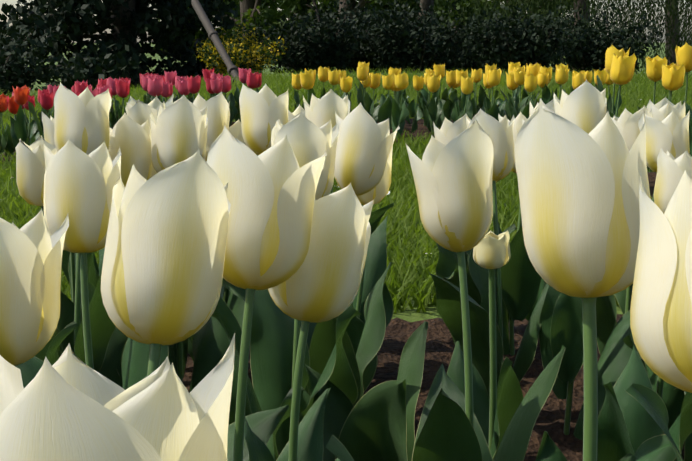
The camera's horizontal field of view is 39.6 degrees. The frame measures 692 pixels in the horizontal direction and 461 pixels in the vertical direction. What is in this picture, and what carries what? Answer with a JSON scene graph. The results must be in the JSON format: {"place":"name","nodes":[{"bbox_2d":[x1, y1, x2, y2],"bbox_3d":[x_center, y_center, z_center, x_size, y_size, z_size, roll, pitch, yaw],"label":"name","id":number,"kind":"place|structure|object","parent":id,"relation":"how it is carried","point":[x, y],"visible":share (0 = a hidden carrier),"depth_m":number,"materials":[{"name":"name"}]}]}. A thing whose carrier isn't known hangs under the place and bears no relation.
{"place":"outdoors","nodes":[
{"label":"outdoors","id":0,"kind":"place"},
{"bbox_2d":[0,0,691,42],"label":"sky","id":1,"kind":"structure","parent":0,"point":[13,2],"materials":[{"name":"white"}]},
{"bbox_2d":[0,43,691,321],"bbox_3d":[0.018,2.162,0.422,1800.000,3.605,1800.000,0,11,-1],"label":"lawn","id":2,"kind":"structure","parent":0,"point":[408,314],"depth_m":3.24,"materials":[{"name":"green plant"}]},
{"bbox_2d":[0,25,101,95],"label":"shrub","id":3,"kind":"object","parent":2,"relation":"on","point":[19,73],"visible":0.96,"depth_m":10.24,"materials":[{"name":"green plant"}]},
{"bbox_2d":[0,0,239,89],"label":"bush","id":4,"kind":"object","parent":2,"relation":"on","point":[120,52],"visible":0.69,"depth_m":13.48,"materials":[{"name":"green plant"}]},
{"bbox_2d":[191,0,241,83],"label":"pole","id":5,"kind":"object","parent":2,"relation":"on","point":[213,35],"visible":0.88,"depth_m":8.73,"materials":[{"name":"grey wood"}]},
{"bbox_2d":[150,0,300,73],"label":"deciduous tree","id":6,"kind":"object","parent":2,"relation":"on","point":[250,10],"visible":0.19,"depth_m":23.04,"materials":[{"name":"green plant"}]},
{"bbox_2d":[194,23,287,76],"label":"forsythia shrub","id":7,"kind":"object","parent":2,"relation":"on","point":[240,50],"visible":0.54,"depth_m":12.57,"materials":[{"name":"yellow plant"}]},
{"bbox_2d":[230,5,367,73],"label":"hedge shrub","id":8,"kind":"object","parent":2,"relation":"on","point":[326,47],"visible":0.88,"depth_m":15.85,"materials":[{"name":"green plant"}]},
{"bbox_2d":[212,0,401,71],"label":"deciduous tree","id":9,"kind":"object","parent":2,"relation":"on","point":[237,3],"visible":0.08,"depth_m":43.84,"materials":[{"name":"green plant"}]},
{"bbox_2d":[231,0,403,72],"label":"deciduous tree","id":10,"kind":"object","parent":2,"relation":"on","point":[301,6],"visible":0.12,"depth_m":29.50,"materials":[{"name":"green plant"}]},
{"bbox_2d":[285,0,436,72],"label":"hedge shrub","id":11,"kind":"object","parent":2,"relation":"on","point":[359,54],"visible":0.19,"depth_m":18.01,"materials":[{"name":"green plant"}]},
{"bbox_2d":[308,0,445,31],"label":"deciduous tree","id":12,"kind":"object","parent":2,"relation":"on","point":[321,2],"visible":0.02,"depth_m":48.24,"materials":[{"name":"green plant"}]},
{"bbox_2d":[350,0,480,72],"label":"hedge shrub","id":13,"kind":"object","parent":2,"relation":"on","point":[404,49],"visible":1,"depth_m":16.56,"materials":[{"name":"green plant"}]},
{"bbox_2d":[378,118,453,144],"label":"soil","id":14,"kind":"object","parent":2,"relation":"on","point":[422,128],"visible":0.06,"depth_m":4.12,"materials":[{"name":"brown soil"}]},
{"bbox_2d":[292,73,301,109],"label":"yellow tulip","id":15,"kind":"object","parent":14,"relation":"on","point":[296,82],"visible":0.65,"depth_m":4.25,"materials":[{"name":"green plant"}]},
{"bbox_2d":[297,70,313,109],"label":"yellow tulip","id":16,"kind":"object","parent":14,"relation":"on","point":[307,80],"visible":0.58,"depth_m":3.94,"materials":[{"name":"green plant"}]},
{"bbox_2d":[318,66,328,98],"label":"yellow tulip","id":17,"kind":"object","parent":14,"relation":"on","point":[322,74],"visible":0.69,"depth_m":4.31,"materials":[{"name":"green plant"}]},
{"bbox_2d":[321,69,339,97],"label":"yellow tulip","id":18,"kind":"object","parent":14,"relation":"on","point":[334,77],"visible":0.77,"depth_m":3.99,"materials":[{"name":"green plant"}]},
{"bbox_2d":[357,66,376,116],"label":"yellow tulip","id":19,"kind":"object","parent":14,"relation":"on","point":[362,74],"visible":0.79,"depth_m":4.00,"materials":[{"name":"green plant"}]},
{"bbox_2d":[360,74,379,122],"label":"yellow tulip","id":20,"kind":"object","parent":14,"relation":"on","point":[368,101],"visible":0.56,"depth_m":4.13,"materials":[{"name":"green plant"}]},
{"bbox_2d":[364,72,380,113],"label":"yellow tulip","id":21,"kind":"object","parent":14,"relation":"on","point":[375,80],"visible":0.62,"depth_m":4.26,"materials":[{"name":"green plant"}]},
{"bbox_2d":[378,74,393,129],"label":"yellow tulip","id":22,"kind":"object","parent":14,"relation":"on","point":[384,112],"visible":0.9,"depth_m":3.86,"materials":[{"name":"green plant"}]},
{"bbox_2d":[391,72,408,138],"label":"yellow tulip","id":23,"kind":"object","parent":14,"relation":"on","point":[398,116],"visible":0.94,"depth_m":3.75,"materials":[{"name":"green plant"}]},
{"bbox_2d":[403,75,424,131],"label":"yellow tulip","id":24,"kind":"object","parent":14,"relation":"on","point":[412,107],"visible":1,"depth_m":4.01,"materials":[{"name":"green plant"}]},
{"bbox_2d":[424,74,442,134],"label":"yellow tulip","id":25,"kind":"object","parent":14,"relation":"on","point":[432,112],"visible":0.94,"depth_m":3.89,"materials":[{"name":"green plant"}]},
{"bbox_2d":[433,63,450,104],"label":"yellow tulip","id":26,"kind":"object","parent":14,"relation":"on","point":[439,69],"visible":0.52,"depth_m":4.42,"materials":[{"name":"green plant"}]},
{"bbox_2d":[439,70,458,122],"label":"yellow tulip","id":27,"kind":"object","parent":14,"relation":"on","point":[447,108],"visible":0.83,"depth_m":4.13,"materials":[{"name":"green plant"}]},
{"bbox_2d":[456,69,467,115],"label":"yellow tulip","id":28,"kind":"object","parent":14,"relation":"on","point":[460,73],"visible":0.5,"depth_m":4.01,"materials":[{"name":"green plant"}]},
{"bbox_2d":[451,76,473,121],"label":"yellow tulip","id":29,"kind":"object","parent":14,"relation":"on","point":[467,87],"visible":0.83,"depth_m":3.73,"materials":[{"name":"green plant"}]},
{"bbox_2d":[471,69,485,116],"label":"yellow tulip","id":30,"kind":"object","parent":14,"relation":"on","point":[476,74],"visible":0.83,"depth_m":4.43,"materials":[{"name":"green plant"}]},
{"bbox_2d":[478,64,498,111],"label":"yellow tulip","id":31,"kind":"object","parent":14,"relation":"on","point":[482,95],"visible":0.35,"depth_m":4.25,"materials":[{"name":"green plant"}]},
{"bbox_2d":[484,68,506,120],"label":"yellow tulip","id":32,"kind":"object","parent":14,"relation":"on","point":[493,78],"visible":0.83,"depth_m":3.83,"materials":[{"name":"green plant"}]},
{"bbox_2d":[503,72,518,116],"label":"yellow tulip","id":33,"kind":"object","parent":14,"relation":"on","point":[512,85],"visible":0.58,"depth_m":3.99,"materials":[{"name":"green plant"}]},
{"bbox_2d":[500,65,530,120],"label":"yellow tulip","id":34,"kind":"object","parent":14,"relation":"on","point":[523,101],"visible":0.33,"depth_m":4.16,"materials":[{"name":"green plant"}]},
{"bbox_2d":[506,70,531,118],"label":"yellow tulip","id":35,"kind":"object","parent":14,"relation":"on","point":[519,78],"visible":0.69,"depth_m":3.88,"materials":[{"name":"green plant"}]},
{"bbox_2d":[510,74,538,118],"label":"yellow tulip","id":36,"kind":"object","parent":14,"relation":"on","point":[530,83],"visible":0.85,"depth_m":3.73,"materials":[{"name":"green plant"}]},
{"bbox_2d":[522,63,540,105],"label":"yellow tulip","id":37,"kind":"object","parent":14,"relation":"on","point":[531,68],"visible":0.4,"depth_m":4.19,"materials":[{"name":"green plant"}]},
{"bbox_2d":[537,71,550,104],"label":"yellow tulip","id":38,"kind":"object","parent":14,"relation":"on","point":[543,81],"visible":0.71,"depth_m":3.98,"materials":[{"name":"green plant"}]},
{"bbox_2d":[549,67,568,101],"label":"yellow tulip","id":39,"kind":"object","parent":14,"relation":"on","point":[561,76],"visible":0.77,"depth_m":3.85,"materials":[{"name":"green plant"}]},
{"bbox_2d":[183,314,684,460],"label":"soil","id":40,"kind":"structure","parent":2,"relation":"on","point":[439,347],"depth_m":1.16,"materials":[{"name":"brown soil"}]},
{"bbox_2d":[0,208,68,366],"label":"white tulip","id":41,"kind":"object","parent":40,"relation":"on","point":[31,250],"visible":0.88,"depth_m":0.46,"materials":[{"name":"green plant"}]},
{"bbox_2d":[15,135,81,357],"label":"tulip","id":42,"kind":"object","parent":40,"relation":"on","point":[30,167],"visible":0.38,"depth_m":0.95,"materials":[{"name":"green plant"}]},
{"bbox_2d":[45,321,78,363],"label":"tulip leaves","id":43,"kind":"object","parent":40,"relation":"on","point":[62,335],"visible":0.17,"depth_m":0.80,"materials":[{"name":"green plant"}]},
{"bbox_2d":[41,112,98,309],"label":"tulip","id":44,"kind":"object","parent":40,"relation":"on","point":[92,264],"visible":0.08,"depth_m":1.11,"materials":[{"name":"green plant"}]},
{"bbox_2d":[35,82,127,387],"bbox_3d":[-0.251,0.050,0.912,0.140,0.376,0.136,0,11,-1],"label":"white tulip","id":45,"kind":"object","parent":40,"relation":"on","point":[81,121],"visible":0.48,"depth_m":0.89,"materials":[{"name":"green plant"}]},
{"bbox_2d":[61,248,104,283],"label":"tulip","id":46,"kind":"object","parent":40,"relation":"on","point":[65,259],"depth_m":1.25,"materials":[{"name":"green plant"}]},
{"bbox_2d":[16,139,168,389],"bbox_3d":[-0.197,0.106,0.701,0.089,0.349,0.145,-10,15,-41],"label":"white tulip","id":47,"kind":"object","parent":40,"relation":"on","point":[79,184],"visible":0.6,"depth_m":0.66,"materials":[{"name":"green plant"}]},
{"bbox_2d":[0,334,234,460],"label":"white tulip","id":48,"kind":"object","parent":40,"relation":"on","point":[69,405],"visible":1,"depth_m":0.19,"materials":[{"name":"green plant"}]},
{"bbox_2d":[88,113,156,378],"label":"white tulip","id":49,"kind":"object","parent":40,"relation":"on","point":[130,137],"visible":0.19,"depth_m":0.94,"materials":[{"name":"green plant"}]},
{"bbox_2d":[125,93,173,128],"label":"tulip","id":50,"kind":"object","parent":40,"relation":"on","point":[138,111],"visible":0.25,"depth_m":1.17,"materials":[{"name":"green plant"}]},
{"bbox_2d":[101,149,230,375],"bbox_3d":[-0.069,0.155,0.405,0.104,0.371,0.151,-7,13,-30],"label":"white tulip","id":51,"kind":"object","parent":40,"relation":"on","point":[163,264],"visible":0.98,"depth_m":0.40,"materials":[{"name":"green plant"}]},
{"bbox_2d":[150,94,229,392],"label":"white tulip","id":52,"kind":"object","parent":40,"relation":"on","point":[179,130],"visible":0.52,"depth_m":0.93,"materials":[{"name":"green plant"}]},
{"bbox_2d":[188,91,244,344],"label":"white tulip","id":53,"kind":"object","parent":40,"relation":"on","point":[218,112],"visible":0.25,"depth_m":1.08,"materials":[{"name":"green plant"}]},
{"bbox_2d":[188,119,246,362],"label":"white tulip","id":54,"kind":"object","parent":40,"relation":"on","point":[235,129],"visible":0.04,"depth_m":1.12,"materials":[{"name":"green plant"}]},
{"bbox_2d":[227,404,288,460],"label":"tulip leaves","id":55,"kind":"object","parent":40,"relation":"on","point":[263,425],"visible":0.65,"depth_m":0.61,"materials":[{"name":"green plant"}]},
{"bbox_2d":[239,84,288,154],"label":"white tulip","id":56,"kind":"object","parent":40,"relation":"on","point":[264,109],"visible":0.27,"depth_m":1.05,"materials":[{"name":"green plant"}]},
{"bbox_2d":[207,126,329,460],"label":"white tulip","id":57,"kind":"object","parent":40,"relation":"on","point":[271,191],"visible":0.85,"depth_m":0.49,"materials":[{"name":"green plant"}]},
{"bbox_2d":[212,111,361,453],"bbox_3d":[-0.053,0.085,0.782,0.127,0.360,0.143,0,11,-1],"label":"white tulip","id":58,"kind":"object","parent":40,"relation":"on","point":[275,334],"visible":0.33,"depth_m":0.78,"materials":[{"name":"green plant"}]},
{"bbox_2d":[266,387,310,460],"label":"tulip leaves","id":59,"kind":"object","parent":40,"relation":"on","point":[305,398],"visible":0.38,"depth_m":0.63,"materials":[{"name":"green plant"}]},
{"bbox_2d":[244,183,373,460],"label":"white tulip","id":60,"kind":"object","parent":40,"relation":"on","point":[322,283],"visible":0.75,"depth_m":0.53,"materials":[{"name":"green plant"}]},
{"bbox_2d":[222,103,399,416],"bbox_3d":[-0.019,0.057,0.929,0.143,0.358,0.157,10,15,41],"label":"white tulip","id":61,"kind":"object","parent":40,"relation":"on","point":[365,142],"visible":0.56,"depth_m":0.90,"materials":[{"name":"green plant"}]},
{"bbox_2d":[288,104,393,235],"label":"tulip","id":62,"kind":"object","parent":40,"relation":"on","point":[375,217],"visible":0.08,"depth_m":1.22,"materials":[{"name":"green plant"}]},
{"bbox_2d":[300,146,392,355],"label":"tulip","id":63,"kind":"object","parent":40,"relation":"on","point":[375,266],"visible":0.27,"depth_m":1.01,"materials":[{"name":"green plant"}]},
{"bbox_2d":[303,89,393,364],"bbox_3d":[0.003,0.013,1.142,0.108,0.360,0.133,0,11,-1],"label":"white tulip","id":64,"kind":"object","parent":40,"relation":"on","point":[319,113],"visible":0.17,"depth_m":1.12,"materials":[{"name":"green plant"}]},
{"bbox_2d":[305,321,427,460],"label":"tulip leaves","id":65,"kind":"object","parent":40,"relation":"on","point":[375,423],"visible":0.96,"depth_m":0.73,"materials":[{"name":"green plant"}]},
{"bbox_2d":[433,114,480,342],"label":"white tulip","id":66,"kind":"object","parent":40,"relation":"on","point":[446,133],"visible":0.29,"depth_m":1.20,"materials":[{"name":"green plant"}]},
{"bbox_2d":[406,118,564,460],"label":"white tulip","id":67,"kind":"object","parent":40,"relation":"on","point":[453,180],"visible":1,"depth_m":0.60,"materials":[{"name":"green plant"}]},
{"bbox_2d":[447,230,523,459],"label":"tulip bud","id":68,"kind":"object","parent":40,"relation":"on","point":[494,414],"visible":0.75,"depth_m":0.72,"materials":[{"name":"green plant"}]},
{"bbox_2d":[326,98,650,460],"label":"white tulip","id":69,"kind":"object","parent":40,"relation":"on","point":[578,187],"visible":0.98,"depth_m":0.33,"materials":[{"name":"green plant"}]},
{"bbox_2d":[429,108,548,399],"bbox_3d":[0.138,0.051,0.987,0.127,0.345,0.168,11,16,43],"label":"white tulip","id":70,"kind":"object","parent":40,"relation":"on","point":[448,296],"visible":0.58,"depth_m":1.00,"materials":[{"name":"green plant"}]},
{"bbox_2d":[465,111,541,355],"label":"white tulip","id":71,"kind":"object","parent":40,"relation":"on","point":[521,277],"visible":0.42,"depth_m":1.19,"materials":[{"name":"green plant"}]},
{"bbox_2d":[525,99,554,338],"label":"tulip","id":72,"kind":"object","parent":40,"relation":"on","point":[550,105],"visible":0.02,"depth_m":1.26,"materials":[{"name":"green plant"}]},
{"bbox_2d":[539,79,640,439],"bbox_3d":[0.257,0.040,0.961,0.122,0.378,0.108,0,11,-1],"label":"white tulip","id":73,"kind":"object","parent":40,"relation":"on","point":[583,106],"visible":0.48,"depth_m":0.95,"materials":[{"name":"green plant"}]},
{"bbox_2d":[535,431,675,460],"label":"tulip leaves","id":74,"kind":"object","parent":40,"relation":"on","point":[658,448],"visible":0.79,"depth_m":0.63,"materials":[{"name":"green plant"}]},
{"bbox_2d":[596,105,651,355],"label":"white tulip","id":75,"kind":"object","parent":40,"relation":"on","point":[626,123],"visible":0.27,"depth_m":1.14,"materials":[{"name":"green plant"}]},
{"bbox_2d":[597,345,691,460],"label":"tulip leaves","id":76,"kind":"object","parent":40,"relation":"on","point":[627,423],"visible":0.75,"depth_m":0.73,"materials":[{"name":"green plant"}]},
{"bbox_2d":[625,383,683,460],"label":"tulip leaves","id":77,"kind":"object","parent":40,"relation":"on","point":[650,401],"visible":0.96,"depth_m":0.61,"materials":[{"name":"green plant"}]},
{"bbox_2d":[623,148,691,433],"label":"tulip","id":78,"kind":"object","parent":40,"relation":"on","point":[671,169],"visible":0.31,"depth_m":0.86,"materials":[{"name":"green plant"}]},
{"bbox_2d":[630,170,691,392],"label":"white tulip","id":79,"kind":"object","parent":40,"relation":"on","point":[661,316],"visible":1,"depth_m":0.26,"materials":[{"name":"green plant"}]},
{"bbox_2d":[638,110,689,366],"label":"white tulip","id":80,"kind":"object","parent":40,"relation":"on","point":[670,132],"visible":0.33,"depth_m":1.08,"materials":[{"name":"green plant"}]},
{"bbox_2d":[647,97,685,201],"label":"tulip","id":81,"kind":"object","parent":40,"relation":"on","point":[663,109],"visible":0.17,"depth_m":1.26,"materials":[{"name":"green plant"}]},
{"bbox_2d":[684,391,691,460],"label":"tulip leaves","id":82,"kind":"object","parent":40,"relation":"on","point":[688,450],"visible":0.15,"depth_m":0.85,"materials":[{"name":"green plant"}]},
{"bbox_2d":[333,0,573,72],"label":"deciduous tree","id":83,"kind":"object","parent":2,"relation":"on","point":[426,4],"visible":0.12,"depth_m":32.18,"materials":[{"name":"green plant"}]},
{"bbox_2d":[403,1,506,72],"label":"hedge shrub","id":84,"kind":"object","parent":2,"relation":"on","point":[463,65],"visible":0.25,"depth_m":18.36,"materials":[{"name":"green plant"}]},
{"bbox_2d":[407,0,572,72],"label":"deciduous tree","id":85,"kind":"object","parent":2,"relation":"on","point":[409,3],"visible":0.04,"depth_m":46.20,"materials":[{"name":"green plant"}]},
{"bbox_2d":[456,4,596,72],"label":"hedge shrub","id":86,"kind":"object","parent":2,"relation":"on","point":[538,47],"visible":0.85,"depth_m":15.78,"materials":[{"name":"green plant"}]},
{"bbox_2d":[439,0,691,74],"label":"willow tree","id":87,"kind":"object","parent":2,"relation":"on","point":[584,4],"visible":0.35,"depth_m":22.00,"materials":[{"name":"green plant"}]},
{"bbox_2d":[521,0,691,74],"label":"willow tree","id":88,"kind":"object","parent":2,"relation":"on","point":[676,27],"visible":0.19,"depth_m":29.61,"materials":[{"name":"green plant"}]},
{"bbox_2d":[547,0,670,73],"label":"hedge shrub","id":89,"kind":"object","parent":2,"relation":"on","point":[593,52],"visible":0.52,"depth_m":17.17,"materials":[{"name":"green plant"}]},
{"bbox_2d":[647,172,655,199],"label":"soil","id":90,"kind":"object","parent":2,"relation":"on","point":[651,177],"depth_m":2.75,"materials":[{"name":"brown soil"}]},
{"bbox_2d":[596,45,629,117],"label":"yellow tulip","id":91,"kind":"object","parent":90,"relation":"on","point":[611,50],"visible":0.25,"depth_m":2.62,"materials":[{"name":"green plant"}]},
{"bbox_2d":[610,53,636,116],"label":"yellow tulip","id":92,"kind":"object","parent":90,"relation":"on","point":[622,70],"visible":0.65,"depth_m":2.49,"materials":[{"name":"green plant"}]},
{"bbox_2d":[638,55,667,171],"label":"yellow tulip","id":93,"kind":"object","parent":90,"relation":"on","point":[654,69],"visible":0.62,"depth_m":2.83,"materials":[{"name":"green plant"}]},
{"bbox_2d":[656,64,684,174],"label":"yellow tulip","id":94,"kind":"object","parent":90,"relation":"on","point":[673,77],"visible":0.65,"depth_m":2.46,"materials":[{"name":"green plant"}]},
{"bbox_2d":[675,42,691,110],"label":"yellow tulip","id":95,"kind":"object","parent":90,"relation":"on","point":[684,55],"visible":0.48,"depth_m":2.68,"materials":[{"name":"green plant"}]},
{"bbox_3d":[-0.894,-0.382,4.276,1.600,0.157,1.360,0,11,-1],"label":"red soil bed","id":96,"kind":"object","parent":2,"relation":"on","visible":0},
{"bbox_2d":[28,92,53,136],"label":"red tulip","id":97,"kind":"object","parent":96,"relation":"on","point":[46,101],"visible":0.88,"depth_m":3.86,"materials":[{"name":"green plant"}]},
{"bbox_2d":[97,85,116,128],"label":"red tulip","id":98,"kind":"object","parent":96,"relation":"on","point":[112,117],"visible":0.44,"depth_m":3.88,"materials":[{"name":"pink plant"}]},
{"bbox_2d":[106,77,121,123],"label":"red tulip","id":99,"kind":"object","parent":96,"relation":"on","point":[111,82],"visible":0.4,"depth_m":3.99,"materials":[{"name":"pink plant"}]},
{"bbox_2d":[115,78,129,117],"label":"red tulip","id":100,"kind":"object","parent":96,"relation":"on","point":[123,88],"visible":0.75,"depth_m":3.81,"materials":[{"name":"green plant"}]},
{"bbox_2d":[147,77,162,100],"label":"red tulip","id":101,"kind":"object","parent":96,"relation":"on","point":[155,87],"visible":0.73,"depth_m":3.78,"materials":[{"name":"pink plant"}]},
{"bbox_2d":[187,75,200,101],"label":"red tulip","id":102,"kind":"object","parent":96,"relation":"on","point":[193,85],"visible":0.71,"depth_m":3.87,"materials":[{"name":"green plant"}]},
{"bbox_2d":[217,75,234,126],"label":"red tulip","id":103,"kind":"object","parent":96,"relation":"on","point":[226,84],"visible":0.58,"depth_m":4.12,"materials":[{"name":"pink plant"}]},
{"bbox_2d":[234,67,250,121],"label":"red tulip","id":104,"kind":"object","parent":96,"relation":"on","point":[243,72],"visible":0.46,"depth_m":4.53,"materials":[{"name":"pink plant"}]},
{"bbox_3d":[-1.434,-0.199,3.534,0.880,0.127,1.040,0,11,-1],"label":"orange soil bed","id":105,"kind":"object","parent":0,"visible":0},
{"bbox_2d":[0,94,7,153],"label":"orange tulip","id":106,"kind":"object","parent":105,"relation":"on","point":[3,108],"visible":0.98,"depth_m":3.42,"materials":[{"name":"green plant"}]},
{"bbox_2d":[0,95,15,156],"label":"orange tulip","id":107,"kind":"object","parent":105,"relation":"on","point":[10,148],"visible":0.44,"depth_m":3.62,"materials":[{"name":"red plant"}]},
{"bbox_2d":[10,85,37,146],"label":"orange tulip","id":108,"kind":"object","parent":105,"relation":"on","point":[18,126],"visible":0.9,"depth_m":3.53,"materials":[{"name":"green plant"}]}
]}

